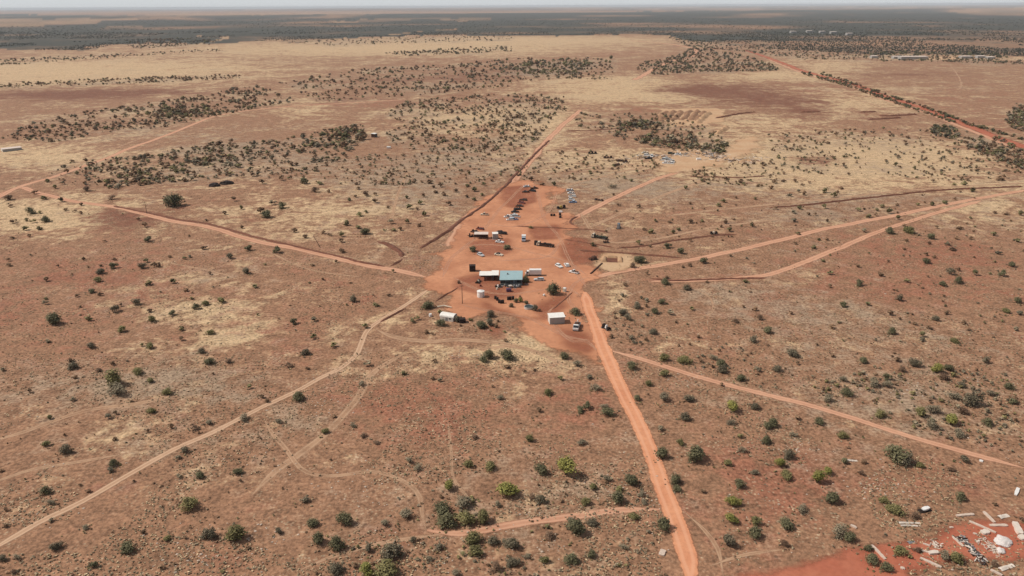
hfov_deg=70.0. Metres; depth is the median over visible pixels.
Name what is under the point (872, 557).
green shrub
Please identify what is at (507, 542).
saltbush
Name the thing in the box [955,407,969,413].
dry shrub
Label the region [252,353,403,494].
path
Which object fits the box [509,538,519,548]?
saltbush
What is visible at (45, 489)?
green shrub
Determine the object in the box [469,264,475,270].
dark tank
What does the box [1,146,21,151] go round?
pale shed
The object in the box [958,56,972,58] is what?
barn
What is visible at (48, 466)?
path
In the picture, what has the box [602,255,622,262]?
earth pit
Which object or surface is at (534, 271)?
box truck
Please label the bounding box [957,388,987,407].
saltbush
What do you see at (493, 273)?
carport
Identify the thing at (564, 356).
green shrub
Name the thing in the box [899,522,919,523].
roofing sheet
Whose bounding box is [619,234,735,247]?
earth bank
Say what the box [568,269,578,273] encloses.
utility vehicle
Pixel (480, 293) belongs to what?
water tank
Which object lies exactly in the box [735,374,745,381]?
green shrub
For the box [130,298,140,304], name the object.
saltbush
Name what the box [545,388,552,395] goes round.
green shrub
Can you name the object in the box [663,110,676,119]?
spoil bank
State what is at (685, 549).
road
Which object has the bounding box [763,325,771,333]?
green shrub
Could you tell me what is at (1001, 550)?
tarpaulin heap
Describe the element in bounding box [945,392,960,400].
grey shrub
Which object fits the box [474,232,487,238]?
open shed
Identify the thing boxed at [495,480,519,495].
green shrub
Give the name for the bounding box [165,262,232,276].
path
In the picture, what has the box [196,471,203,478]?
green shrub
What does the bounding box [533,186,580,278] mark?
wheel track
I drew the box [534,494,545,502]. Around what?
saltbush
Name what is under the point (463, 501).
grey shrub
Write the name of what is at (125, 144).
track
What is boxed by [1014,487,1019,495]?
white board
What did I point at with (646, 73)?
track
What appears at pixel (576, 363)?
grey shrub
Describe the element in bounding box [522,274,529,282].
yard tree
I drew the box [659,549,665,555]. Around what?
pale slab
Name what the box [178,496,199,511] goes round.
green shrub
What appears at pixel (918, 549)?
dry shrub
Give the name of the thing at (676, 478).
green shrub
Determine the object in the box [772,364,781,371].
saltbush
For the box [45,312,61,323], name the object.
green shrub
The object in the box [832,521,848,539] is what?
grey shrub
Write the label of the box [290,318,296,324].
green shrub
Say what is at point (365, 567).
green shrub
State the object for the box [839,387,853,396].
green shrub
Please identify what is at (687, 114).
spoil bank
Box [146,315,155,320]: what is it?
green shrub
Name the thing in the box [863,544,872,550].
green shrub
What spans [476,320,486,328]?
green shrub
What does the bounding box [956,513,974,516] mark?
timber beam
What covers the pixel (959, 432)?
grey shrub
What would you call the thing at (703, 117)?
spoil bank
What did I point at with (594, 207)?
track
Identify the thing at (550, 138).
track
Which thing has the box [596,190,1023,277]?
track
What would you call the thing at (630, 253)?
earth bank
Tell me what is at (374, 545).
path
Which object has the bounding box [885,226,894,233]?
green shrub
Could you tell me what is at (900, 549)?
green shrub
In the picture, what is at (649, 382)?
green shrub
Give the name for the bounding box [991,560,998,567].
dry shrub
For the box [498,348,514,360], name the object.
green shrub
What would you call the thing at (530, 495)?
dry shrub
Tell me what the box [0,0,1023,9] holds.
sky
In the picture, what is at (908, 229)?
green shrub
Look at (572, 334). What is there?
red soil
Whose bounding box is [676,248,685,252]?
green shrub
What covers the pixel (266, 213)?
green shrub
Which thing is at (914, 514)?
dry shrub
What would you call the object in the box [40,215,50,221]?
green shrub
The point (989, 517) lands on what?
timber beam
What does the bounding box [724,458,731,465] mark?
green shrub
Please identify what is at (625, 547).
grey shrub
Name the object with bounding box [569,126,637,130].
earth bank
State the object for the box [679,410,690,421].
saltbush
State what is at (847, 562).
dirt ground
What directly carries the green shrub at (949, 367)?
on the ground at (780, 99)
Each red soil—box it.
[457,275,526,296]
[471,239,507,254]
[488,327,497,332]
[503,186,534,206]
[531,226,557,238]
[538,297,565,317]
[563,238,598,263]
[564,331,589,349]
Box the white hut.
[492,232,497,238]
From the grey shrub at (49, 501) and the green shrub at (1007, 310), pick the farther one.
the green shrub at (1007, 310)
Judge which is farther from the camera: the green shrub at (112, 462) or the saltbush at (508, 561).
the green shrub at (112, 462)
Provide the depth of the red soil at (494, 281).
334.95 m
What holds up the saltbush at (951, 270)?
on the ground at (780, 99)
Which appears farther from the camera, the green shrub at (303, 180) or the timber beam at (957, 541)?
the green shrub at (303, 180)
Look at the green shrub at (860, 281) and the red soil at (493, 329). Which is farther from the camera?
the green shrub at (860, 281)
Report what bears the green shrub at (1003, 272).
on the ground at (780, 99)
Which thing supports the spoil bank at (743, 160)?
on the ground at (780, 99)
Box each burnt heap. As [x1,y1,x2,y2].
[209,182,220,186]
[219,180,233,184]
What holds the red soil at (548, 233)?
on the yard at (473, 305)
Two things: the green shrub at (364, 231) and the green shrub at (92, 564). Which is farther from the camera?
the green shrub at (364, 231)
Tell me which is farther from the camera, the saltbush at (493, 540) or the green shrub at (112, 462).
the green shrub at (112, 462)
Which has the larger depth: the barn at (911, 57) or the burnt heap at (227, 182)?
the barn at (911, 57)
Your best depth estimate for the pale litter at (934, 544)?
173.31 m
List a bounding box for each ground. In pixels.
[0,5,1023,575]
[594,253,634,271]
[650,136,764,172]
[654,108,724,125]
[916,56,959,59]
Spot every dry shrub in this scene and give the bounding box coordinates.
[2,194,12,199]
[190,424,200,429]
[489,560,500,573]
[528,493,534,499]
[543,531,554,540]
[781,539,788,545]
[898,365,906,371]
[907,511,921,519]
[910,546,921,552]
[938,373,950,379]
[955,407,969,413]
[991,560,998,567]
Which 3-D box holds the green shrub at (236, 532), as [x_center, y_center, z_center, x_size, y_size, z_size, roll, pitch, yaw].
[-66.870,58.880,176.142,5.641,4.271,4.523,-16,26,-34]
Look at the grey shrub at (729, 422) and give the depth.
223.68 m
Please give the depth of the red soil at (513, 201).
492.99 m
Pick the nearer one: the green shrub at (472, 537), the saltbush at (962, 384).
the green shrub at (472, 537)
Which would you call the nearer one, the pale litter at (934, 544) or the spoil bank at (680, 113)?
the pale litter at (934, 544)
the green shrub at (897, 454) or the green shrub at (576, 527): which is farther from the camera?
the green shrub at (897, 454)
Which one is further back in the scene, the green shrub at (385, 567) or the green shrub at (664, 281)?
the green shrub at (664, 281)
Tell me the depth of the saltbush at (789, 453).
206.29 m
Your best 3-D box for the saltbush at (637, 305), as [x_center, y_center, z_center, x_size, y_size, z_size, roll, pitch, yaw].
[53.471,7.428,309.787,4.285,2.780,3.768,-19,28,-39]
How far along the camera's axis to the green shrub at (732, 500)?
187.18 m
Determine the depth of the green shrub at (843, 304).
310.12 m
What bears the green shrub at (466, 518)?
on the ground at (780, 99)
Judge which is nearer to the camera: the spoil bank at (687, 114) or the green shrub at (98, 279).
the green shrub at (98, 279)
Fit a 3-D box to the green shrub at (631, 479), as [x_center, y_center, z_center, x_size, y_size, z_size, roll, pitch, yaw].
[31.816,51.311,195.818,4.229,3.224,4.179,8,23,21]
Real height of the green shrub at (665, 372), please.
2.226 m
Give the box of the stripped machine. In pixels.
[588,255,597,260]
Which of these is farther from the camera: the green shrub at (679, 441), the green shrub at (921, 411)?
the green shrub at (921, 411)
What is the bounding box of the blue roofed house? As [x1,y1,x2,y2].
[499,271,522,285]
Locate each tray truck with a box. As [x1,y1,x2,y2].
[536,241,554,247]
[591,233,607,239]
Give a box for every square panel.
[928,550,939,554]
[980,529,989,534]
[1017,534,1023,540]
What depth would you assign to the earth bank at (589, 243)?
394.91 m
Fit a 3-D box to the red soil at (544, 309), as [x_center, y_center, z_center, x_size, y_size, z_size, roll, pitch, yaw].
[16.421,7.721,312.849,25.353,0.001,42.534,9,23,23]
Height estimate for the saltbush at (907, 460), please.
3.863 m
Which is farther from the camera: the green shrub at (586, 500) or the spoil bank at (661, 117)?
the spoil bank at (661, 117)
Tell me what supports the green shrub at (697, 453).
on the ground at (780, 99)
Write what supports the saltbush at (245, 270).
on the ground at (780, 99)
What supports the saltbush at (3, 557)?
on the ground at (780, 99)
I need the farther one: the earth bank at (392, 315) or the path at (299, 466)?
the earth bank at (392, 315)
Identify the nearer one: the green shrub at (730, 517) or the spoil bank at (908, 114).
the green shrub at (730, 517)
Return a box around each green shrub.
[25,206,35,213]
[39,485,51,494]
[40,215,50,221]
[41,441,50,445]
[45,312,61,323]
[88,561,97,566]
[93,277,101,281]
[102,367,120,386]
[107,459,119,466]
[109,262,118,268]
[117,325,125,332]
[117,540,135,554]
[132,367,142,375]
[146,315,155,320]
[146,342,152,348]
[146,407,156,412]
[161,387,172,394]
[162,192,186,206]
[163,535,170,540]
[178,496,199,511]
[191,303,200,308]
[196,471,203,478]
[201,300,209,304]
[203,357,215,364]
[224,524,247,541]
[233,467,243,473]
[261,209,272,217]
[272,245,280,252]
[279,201,285,208]
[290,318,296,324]
[293,390,304,401]
[300,177,307,183]
[306,517,318,527]
[311,530,323,544]
[321,428,328,433]
[328,535,344,551]
[336,511,353,525]
[359,560,372,575]
[360,228,369,234]
[373,559,399,575]
[421,299,433,308]
[431,500,450,517]
[435,319,445,326]
[436,510,457,528]
[444,479,453,490]
[457,510,476,524]
[463,459,473,467]
[464,530,483,545]
[466,545,483,556]
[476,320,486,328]
[478,507,489,523]
[479,354,487,362]
[482,348,494,358]
[485,461,495,472]
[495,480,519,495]
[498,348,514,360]
[526,434,533,441]
[533,462,547,477]
[540,556,548,562]
[545,280,560,294]
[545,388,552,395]
[556,455,579,475]
[559,352,569,359]
[561,553,580,564]
[565,518,585,535]
[569,307,580,315]
[577,405,583,413]
[580,497,590,505]
[583,401,590,407]
[587,549,595,558]
[589,483,597,489]
[600,407,615,415]
[611,490,624,503]
[624,473,637,484]
[627,361,637,370]
[627,512,640,519]
[634,254,646,262]
[645,380,652,385]
[651,306,658,313]
[653,445,668,458]
[657,516,670,530]
[659,353,671,361]
[659,369,668,375]
[661,277,670,284]
[670,473,681,484]
[672,484,681,491]
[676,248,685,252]
[676,355,692,363]
[676,438,683,445]
[686,444,706,462]
[716,360,726,365]
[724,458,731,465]
[724,496,742,505]
[724,511,739,523]
[726,399,739,410]
[734,478,747,488]
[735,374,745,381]
[747,526,760,538]
[750,516,763,526]
[760,435,771,444]
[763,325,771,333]
[763,422,772,429]
[768,416,777,427]
[774,457,786,466]
[779,516,793,530]
[780,467,792,480]
[811,470,828,482]
[814,416,824,424]
[822,490,841,503]
[824,466,831,473]
[836,430,849,438]
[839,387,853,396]
[840,301,846,306]
[843,531,856,541]
[856,278,864,285]
[859,357,867,363]
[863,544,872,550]
[865,552,879,565]
[875,408,887,417]
[878,495,889,503]
[880,561,894,571]
[882,444,911,465]
[883,372,892,380]
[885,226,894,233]
[885,503,908,516]
[887,327,896,333]
[891,545,909,555]
[903,225,916,234]
[915,406,927,416]
[916,462,924,467]
[922,258,930,263]
[927,233,936,238]
[931,362,944,372]
[945,364,954,370]
[945,413,957,424]
[949,337,959,343]
[950,551,964,563]
[954,276,962,283]
[955,491,967,502]
[982,417,993,426]
[997,269,1006,275]
[1002,308,1010,313]
[1004,381,1016,389]
[1009,398,1018,403]
[1013,296,1022,303]
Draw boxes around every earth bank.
[114,206,384,266]
[377,241,404,256]
[380,308,405,321]
[420,140,549,248]
[435,287,457,301]
[518,226,606,231]
[552,292,572,309]
[563,239,613,247]
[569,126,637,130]
[577,250,679,257]
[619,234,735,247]
[650,277,764,280]
[689,175,763,177]
[716,111,753,117]
[770,186,1022,207]
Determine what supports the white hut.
on the ground at (780, 99)
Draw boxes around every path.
[0,396,171,439]
[0,454,118,479]
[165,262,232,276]
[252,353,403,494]
[265,421,424,524]
[268,251,357,276]
[296,534,440,571]
[391,171,407,217]
[448,424,478,508]
[479,346,567,366]
[669,288,714,319]
[687,514,722,571]
[710,549,783,565]
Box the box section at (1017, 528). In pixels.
[1012,521,1023,534]
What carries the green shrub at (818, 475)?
on the ground at (780, 99)
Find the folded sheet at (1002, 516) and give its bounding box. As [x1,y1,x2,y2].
[998,514,1009,518]
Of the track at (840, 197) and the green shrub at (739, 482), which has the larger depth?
the track at (840, 197)
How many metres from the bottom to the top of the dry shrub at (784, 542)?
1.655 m
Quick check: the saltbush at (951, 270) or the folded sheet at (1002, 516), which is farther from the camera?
the saltbush at (951, 270)
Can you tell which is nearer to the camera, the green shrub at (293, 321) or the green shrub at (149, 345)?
the green shrub at (149, 345)
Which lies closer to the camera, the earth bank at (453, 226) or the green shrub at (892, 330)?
the green shrub at (892, 330)
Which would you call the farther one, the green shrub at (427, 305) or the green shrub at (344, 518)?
the green shrub at (427, 305)
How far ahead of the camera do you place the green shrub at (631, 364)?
257.48 m
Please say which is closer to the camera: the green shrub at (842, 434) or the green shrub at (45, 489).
the green shrub at (45, 489)
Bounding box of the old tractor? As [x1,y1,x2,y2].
[601,323,610,330]
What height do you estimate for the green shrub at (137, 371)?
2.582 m
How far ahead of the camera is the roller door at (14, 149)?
660.02 m
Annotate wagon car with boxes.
[534,277,543,280]
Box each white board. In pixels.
[921,506,929,510]
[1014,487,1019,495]
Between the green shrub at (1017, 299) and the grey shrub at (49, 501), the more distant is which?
the green shrub at (1017, 299)
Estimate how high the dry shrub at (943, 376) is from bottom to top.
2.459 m
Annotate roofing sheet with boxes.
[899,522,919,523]
[998,563,1015,570]
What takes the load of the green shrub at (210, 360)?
on the ground at (780, 99)
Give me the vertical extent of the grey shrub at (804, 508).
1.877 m
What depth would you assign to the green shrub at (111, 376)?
247.16 m
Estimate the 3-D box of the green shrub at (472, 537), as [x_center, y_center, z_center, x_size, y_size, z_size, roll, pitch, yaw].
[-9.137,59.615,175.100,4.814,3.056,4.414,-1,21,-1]
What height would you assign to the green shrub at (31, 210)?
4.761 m
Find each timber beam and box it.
[872,544,885,559]
[920,557,941,567]
[952,536,963,546]
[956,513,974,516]
[969,520,995,532]
[983,511,995,522]
[989,523,1007,526]
[990,569,1002,575]
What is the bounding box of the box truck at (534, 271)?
[525,268,541,275]
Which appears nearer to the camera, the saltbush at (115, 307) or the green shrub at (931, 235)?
the saltbush at (115, 307)
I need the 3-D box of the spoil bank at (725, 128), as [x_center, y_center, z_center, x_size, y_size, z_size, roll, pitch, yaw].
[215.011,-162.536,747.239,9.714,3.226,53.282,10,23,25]
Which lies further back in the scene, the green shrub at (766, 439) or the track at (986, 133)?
the track at (986, 133)
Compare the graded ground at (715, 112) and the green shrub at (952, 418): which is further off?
the graded ground at (715, 112)
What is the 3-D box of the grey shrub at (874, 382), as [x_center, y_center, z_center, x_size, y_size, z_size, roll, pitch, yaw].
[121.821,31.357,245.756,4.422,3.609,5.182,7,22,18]
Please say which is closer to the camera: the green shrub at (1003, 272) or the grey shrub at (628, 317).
the grey shrub at (628, 317)
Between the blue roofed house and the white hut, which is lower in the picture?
the blue roofed house
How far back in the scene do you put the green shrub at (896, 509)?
184.03 m
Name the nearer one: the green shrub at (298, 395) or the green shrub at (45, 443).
the green shrub at (45, 443)
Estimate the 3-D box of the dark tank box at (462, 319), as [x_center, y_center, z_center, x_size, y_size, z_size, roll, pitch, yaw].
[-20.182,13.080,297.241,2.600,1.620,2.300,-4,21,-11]
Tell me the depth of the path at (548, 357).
271.15 m
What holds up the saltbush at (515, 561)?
on the ground at (780, 99)
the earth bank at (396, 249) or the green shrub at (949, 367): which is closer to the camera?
the green shrub at (949, 367)
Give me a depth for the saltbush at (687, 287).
329.21 m
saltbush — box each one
[0,553,7,561]
[48,540,64,550]
[57,443,72,454]
[66,361,78,369]
[86,342,94,348]
[95,268,104,274]
[107,466,113,471]
[109,304,118,312]
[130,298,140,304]
[137,263,148,268]
[180,445,188,452]
[197,347,205,353]
[198,526,216,538]
[242,267,248,273]
[275,526,281,533]
[299,348,310,354]
[327,560,343,575]
[349,295,356,302]
[365,542,370,552]
[379,542,404,560]
[409,537,416,542]
[486,309,494,317]
[486,318,492,325]
[486,536,499,545]
[502,537,515,549]
[505,556,513,567]
[508,557,520,565]
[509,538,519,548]
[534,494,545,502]
[586,517,597,527]
[617,308,626,314]
[634,302,641,308]
[648,328,657,333]
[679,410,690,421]
[682,284,690,290]
[683,394,695,401]
[716,364,727,373]
[723,534,735,546]
[749,335,757,342]
[749,402,758,409]
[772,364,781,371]
[783,446,795,459]
[787,348,799,357]
[895,294,903,300]
[897,451,915,465]
[908,357,924,366]
[931,316,940,320]
[946,267,957,273]
[957,381,967,387]
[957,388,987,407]
[959,455,970,462]
[982,357,990,362]
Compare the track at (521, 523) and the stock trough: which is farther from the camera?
the stock trough
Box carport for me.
[479,270,498,278]
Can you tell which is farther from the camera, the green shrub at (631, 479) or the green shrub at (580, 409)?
the green shrub at (580, 409)
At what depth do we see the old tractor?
289.84 m
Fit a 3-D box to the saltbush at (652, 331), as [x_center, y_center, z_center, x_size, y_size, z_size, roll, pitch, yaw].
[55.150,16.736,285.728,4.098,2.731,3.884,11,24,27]
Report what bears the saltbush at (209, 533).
on the ground at (780, 99)
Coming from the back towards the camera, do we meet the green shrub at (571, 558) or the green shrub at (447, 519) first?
the green shrub at (447, 519)
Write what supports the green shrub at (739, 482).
on the ground at (780, 99)
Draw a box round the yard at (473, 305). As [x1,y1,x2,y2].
[422,180,609,364]
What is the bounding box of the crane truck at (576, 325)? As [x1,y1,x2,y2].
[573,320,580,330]
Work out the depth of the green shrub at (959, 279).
335.29 m
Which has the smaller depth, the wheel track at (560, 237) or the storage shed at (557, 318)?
the storage shed at (557, 318)
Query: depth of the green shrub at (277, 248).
381.80 m
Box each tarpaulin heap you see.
[994,534,1012,547]
[996,547,1005,553]
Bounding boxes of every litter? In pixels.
[628,149,729,159]
[704,154,768,163]
[929,539,943,548]
[953,534,987,566]
[975,535,999,556]
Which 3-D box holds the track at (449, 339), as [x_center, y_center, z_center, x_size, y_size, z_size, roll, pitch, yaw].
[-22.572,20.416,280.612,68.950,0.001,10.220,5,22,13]
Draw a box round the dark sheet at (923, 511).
[917,509,932,512]
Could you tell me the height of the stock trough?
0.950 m
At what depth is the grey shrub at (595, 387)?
244.21 m
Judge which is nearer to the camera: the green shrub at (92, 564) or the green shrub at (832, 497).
the green shrub at (92, 564)
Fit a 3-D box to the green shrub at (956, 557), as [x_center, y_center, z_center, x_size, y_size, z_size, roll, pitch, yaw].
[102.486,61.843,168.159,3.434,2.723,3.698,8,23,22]
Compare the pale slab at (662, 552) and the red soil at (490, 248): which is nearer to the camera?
the pale slab at (662, 552)
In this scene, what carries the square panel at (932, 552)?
on the ground at (780, 99)
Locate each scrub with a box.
[0,35,1023,575]
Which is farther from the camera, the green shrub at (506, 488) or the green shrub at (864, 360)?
the green shrub at (864, 360)
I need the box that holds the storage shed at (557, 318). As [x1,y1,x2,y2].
[547,312,564,323]
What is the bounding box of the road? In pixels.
[580,292,698,575]
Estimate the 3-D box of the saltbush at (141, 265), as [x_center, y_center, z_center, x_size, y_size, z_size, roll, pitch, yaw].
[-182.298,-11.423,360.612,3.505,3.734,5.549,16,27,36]
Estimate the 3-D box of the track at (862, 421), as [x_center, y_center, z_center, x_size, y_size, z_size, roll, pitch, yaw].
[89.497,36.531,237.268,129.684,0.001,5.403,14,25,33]
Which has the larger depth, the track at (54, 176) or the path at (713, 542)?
the track at (54, 176)
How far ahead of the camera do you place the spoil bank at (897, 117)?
815.10 m
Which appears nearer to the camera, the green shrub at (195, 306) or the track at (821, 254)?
the green shrub at (195, 306)
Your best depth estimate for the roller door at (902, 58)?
1686.45 m
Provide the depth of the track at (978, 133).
803.96 m
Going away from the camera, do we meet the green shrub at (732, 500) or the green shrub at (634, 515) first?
the green shrub at (634, 515)
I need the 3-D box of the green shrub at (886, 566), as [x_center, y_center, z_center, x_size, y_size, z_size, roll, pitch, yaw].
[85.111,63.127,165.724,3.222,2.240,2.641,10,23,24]
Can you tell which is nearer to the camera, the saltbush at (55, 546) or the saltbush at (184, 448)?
the saltbush at (55, 546)
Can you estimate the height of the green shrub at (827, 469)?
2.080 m
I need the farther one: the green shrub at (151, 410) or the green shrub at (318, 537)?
the green shrub at (151, 410)
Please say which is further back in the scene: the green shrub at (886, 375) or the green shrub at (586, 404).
the green shrub at (886, 375)
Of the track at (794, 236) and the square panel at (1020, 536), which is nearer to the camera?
the square panel at (1020, 536)
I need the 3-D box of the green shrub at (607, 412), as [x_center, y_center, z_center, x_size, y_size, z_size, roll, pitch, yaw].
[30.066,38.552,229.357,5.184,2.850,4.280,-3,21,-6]
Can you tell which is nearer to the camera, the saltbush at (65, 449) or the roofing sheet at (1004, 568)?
the roofing sheet at (1004, 568)
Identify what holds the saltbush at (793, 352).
on the ground at (780, 99)
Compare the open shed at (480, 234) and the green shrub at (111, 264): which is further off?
the open shed at (480, 234)
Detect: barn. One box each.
[897,56,927,59]
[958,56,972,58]
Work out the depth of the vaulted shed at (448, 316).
298.26 m
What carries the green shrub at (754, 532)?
on the ground at (780, 99)
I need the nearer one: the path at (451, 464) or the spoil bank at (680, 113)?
the path at (451, 464)
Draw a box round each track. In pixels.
[0,100,395,197]
[0,187,425,277]
[0,290,427,546]
[68,119,194,169]
[378,330,533,350]
[427,507,659,536]
[445,110,581,245]
[491,310,584,339]
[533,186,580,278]
[555,165,660,199]
[569,171,680,219]
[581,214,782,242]
[591,177,707,226]
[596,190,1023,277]
[612,350,1023,467]
[631,41,697,79]
[651,201,980,281]
[671,183,1021,215]
[745,50,1023,147]
[768,59,1023,151]
[801,80,925,118]
[887,64,961,90]
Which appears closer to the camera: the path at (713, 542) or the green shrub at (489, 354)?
the path at (713, 542)
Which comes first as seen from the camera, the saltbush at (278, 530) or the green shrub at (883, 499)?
the saltbush at (278, 530)
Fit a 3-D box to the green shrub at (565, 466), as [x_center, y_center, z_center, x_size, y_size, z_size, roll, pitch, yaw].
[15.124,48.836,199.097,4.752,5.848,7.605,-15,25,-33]
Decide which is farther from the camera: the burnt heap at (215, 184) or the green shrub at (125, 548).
the burnt heap at (215, 184)
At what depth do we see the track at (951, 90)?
1160.36 m
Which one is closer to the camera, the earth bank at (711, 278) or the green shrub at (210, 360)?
the green shrub at (210, 360)
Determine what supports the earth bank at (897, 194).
on the ground at (780, 99)
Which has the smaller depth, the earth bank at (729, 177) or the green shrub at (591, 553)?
the green shrub at (591, 553)
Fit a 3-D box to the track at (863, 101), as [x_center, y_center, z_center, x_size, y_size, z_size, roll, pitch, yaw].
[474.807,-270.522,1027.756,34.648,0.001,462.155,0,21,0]
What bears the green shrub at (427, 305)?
on the ground at (780, 99)
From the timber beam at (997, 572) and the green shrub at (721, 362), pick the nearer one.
the timber beam at (997, 572)
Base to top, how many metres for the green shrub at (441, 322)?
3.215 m
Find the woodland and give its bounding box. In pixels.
[0,17,1023,55]
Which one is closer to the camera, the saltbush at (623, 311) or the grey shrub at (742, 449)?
the grey shrub at (742, 449)
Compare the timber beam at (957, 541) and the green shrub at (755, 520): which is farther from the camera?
the green shrub at (755, 520)
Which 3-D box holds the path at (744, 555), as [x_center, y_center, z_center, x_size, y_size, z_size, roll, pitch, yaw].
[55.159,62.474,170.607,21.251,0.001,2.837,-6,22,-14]
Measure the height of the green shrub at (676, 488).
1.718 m
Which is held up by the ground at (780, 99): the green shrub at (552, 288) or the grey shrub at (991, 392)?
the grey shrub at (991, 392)
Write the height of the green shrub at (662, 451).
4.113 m
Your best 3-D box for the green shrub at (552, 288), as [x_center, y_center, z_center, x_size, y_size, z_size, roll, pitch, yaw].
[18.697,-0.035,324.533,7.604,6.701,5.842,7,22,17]
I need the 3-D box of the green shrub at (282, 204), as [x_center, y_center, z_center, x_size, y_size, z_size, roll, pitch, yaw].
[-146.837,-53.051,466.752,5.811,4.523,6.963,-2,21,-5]
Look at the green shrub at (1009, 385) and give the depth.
243.05 m
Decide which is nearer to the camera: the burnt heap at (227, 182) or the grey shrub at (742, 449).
the grey shrub at (742, 449)
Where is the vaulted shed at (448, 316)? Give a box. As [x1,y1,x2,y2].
[439,312,456,321]
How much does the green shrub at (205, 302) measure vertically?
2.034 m
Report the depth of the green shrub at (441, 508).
184.47 m
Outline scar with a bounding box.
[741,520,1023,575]
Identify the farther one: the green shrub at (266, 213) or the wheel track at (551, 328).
the green shrub at (266, 213)
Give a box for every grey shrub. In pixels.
[11,553,21,560]
[45,498,55,504]
[105,381,127,396]
[240,413,249,421]
[299,496,309,502]
[381,518,388,525]
[398,508,411,518]
[413,463,420,470]
[434,543,445,550]
[452,568,459,575]
[455,493,471,508]
[493,500,500,507]
[573,360,581,365]
[577,437,586,444]
[589,383,601,390]
[618,542,629,549]
[624,313,631,320]
[659,391,669,400]
[724,419,738,424]
[738,446,747,452]
[750,469,760,473]
[796,503,808,515]
[823,393,832,402]
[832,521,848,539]
[867,376,878,387]
[882,379,892,387]
[926,403,943,413]
[926,417,938,430]
[938,549,949,560]
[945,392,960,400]
[953,428,964,438]
[986,389,995,395]
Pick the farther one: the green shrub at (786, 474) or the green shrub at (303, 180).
the green shrub at (303, 180)
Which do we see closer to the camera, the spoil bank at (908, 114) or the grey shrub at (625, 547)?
the grey shrub at (625, 547)
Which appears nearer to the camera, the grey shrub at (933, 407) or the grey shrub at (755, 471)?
the grey shrub at (755, 471)
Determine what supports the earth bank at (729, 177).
on the ground at (780, 99)
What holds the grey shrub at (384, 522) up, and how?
on the ground at (780, 99)
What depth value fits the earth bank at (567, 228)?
420.90 m
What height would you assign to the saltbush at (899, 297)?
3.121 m
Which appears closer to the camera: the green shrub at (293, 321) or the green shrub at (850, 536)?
the green shrub at (850, 536)
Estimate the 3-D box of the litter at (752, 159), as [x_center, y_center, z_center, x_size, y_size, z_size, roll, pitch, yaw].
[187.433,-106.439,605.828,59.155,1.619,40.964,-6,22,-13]
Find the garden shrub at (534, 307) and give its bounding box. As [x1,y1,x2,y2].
[532,304,538,310]
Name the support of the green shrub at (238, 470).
on the ground at (780, 99)
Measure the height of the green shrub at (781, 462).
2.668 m
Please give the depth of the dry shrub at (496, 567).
166.00 m
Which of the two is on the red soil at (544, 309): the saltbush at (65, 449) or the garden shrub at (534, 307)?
the garden shrub at (534, 307)
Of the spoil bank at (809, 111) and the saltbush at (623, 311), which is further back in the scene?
the spoil bank at (809, 111)
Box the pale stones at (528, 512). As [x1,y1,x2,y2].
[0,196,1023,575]
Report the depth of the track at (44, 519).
217.14 m
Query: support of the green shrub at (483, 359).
on the ground at (780, 99)
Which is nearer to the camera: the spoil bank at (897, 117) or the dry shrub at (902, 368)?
the dry shrub at (902, 368)
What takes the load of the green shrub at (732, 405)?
on the ground at (780, 99)
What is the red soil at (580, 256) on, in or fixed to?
on the yard at (473, 305)
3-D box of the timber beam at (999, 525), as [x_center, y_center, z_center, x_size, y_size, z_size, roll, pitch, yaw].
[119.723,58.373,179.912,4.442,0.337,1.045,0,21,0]
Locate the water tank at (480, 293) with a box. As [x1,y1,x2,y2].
[477,290,483,297]
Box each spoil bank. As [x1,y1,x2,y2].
[658,111,668,120]
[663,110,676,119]
[670,110,683,119]
[678,110,693,119]
[687,109,700,119]
[694,111,711,123]
[695,110,705,120]
[715,125,729,133]
[738,159,752,162]
[800,111,819,112]
[868,116,900,119]
[879,113,916,116]
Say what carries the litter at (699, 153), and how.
on the graded ground at (745, 146)
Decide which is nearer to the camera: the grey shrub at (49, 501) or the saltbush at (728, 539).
the saltbush at (728, 539)
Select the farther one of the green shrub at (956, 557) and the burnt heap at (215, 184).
the burnt heap at (215, 184)
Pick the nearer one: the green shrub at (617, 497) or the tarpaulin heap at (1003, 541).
the tarpaulin heap at (1003, 541)
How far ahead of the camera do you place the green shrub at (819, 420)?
223.47 m
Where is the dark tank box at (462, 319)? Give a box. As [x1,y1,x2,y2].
[459,317,465,322]
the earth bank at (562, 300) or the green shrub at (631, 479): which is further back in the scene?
the earth bank at (562, 300)
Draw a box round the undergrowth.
[4,183,1023,575]
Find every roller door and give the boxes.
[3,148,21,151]
[550,317,564,323]
[901,57,927,59]
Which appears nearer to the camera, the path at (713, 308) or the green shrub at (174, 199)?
the path at (713, 308)
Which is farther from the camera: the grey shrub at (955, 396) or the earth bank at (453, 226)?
the earth bank at (453, 226)
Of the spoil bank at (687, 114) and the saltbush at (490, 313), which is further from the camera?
the spoil bank at (687, 114)
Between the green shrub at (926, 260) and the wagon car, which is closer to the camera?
the wagon car
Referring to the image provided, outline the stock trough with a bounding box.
[524,304,532,309]

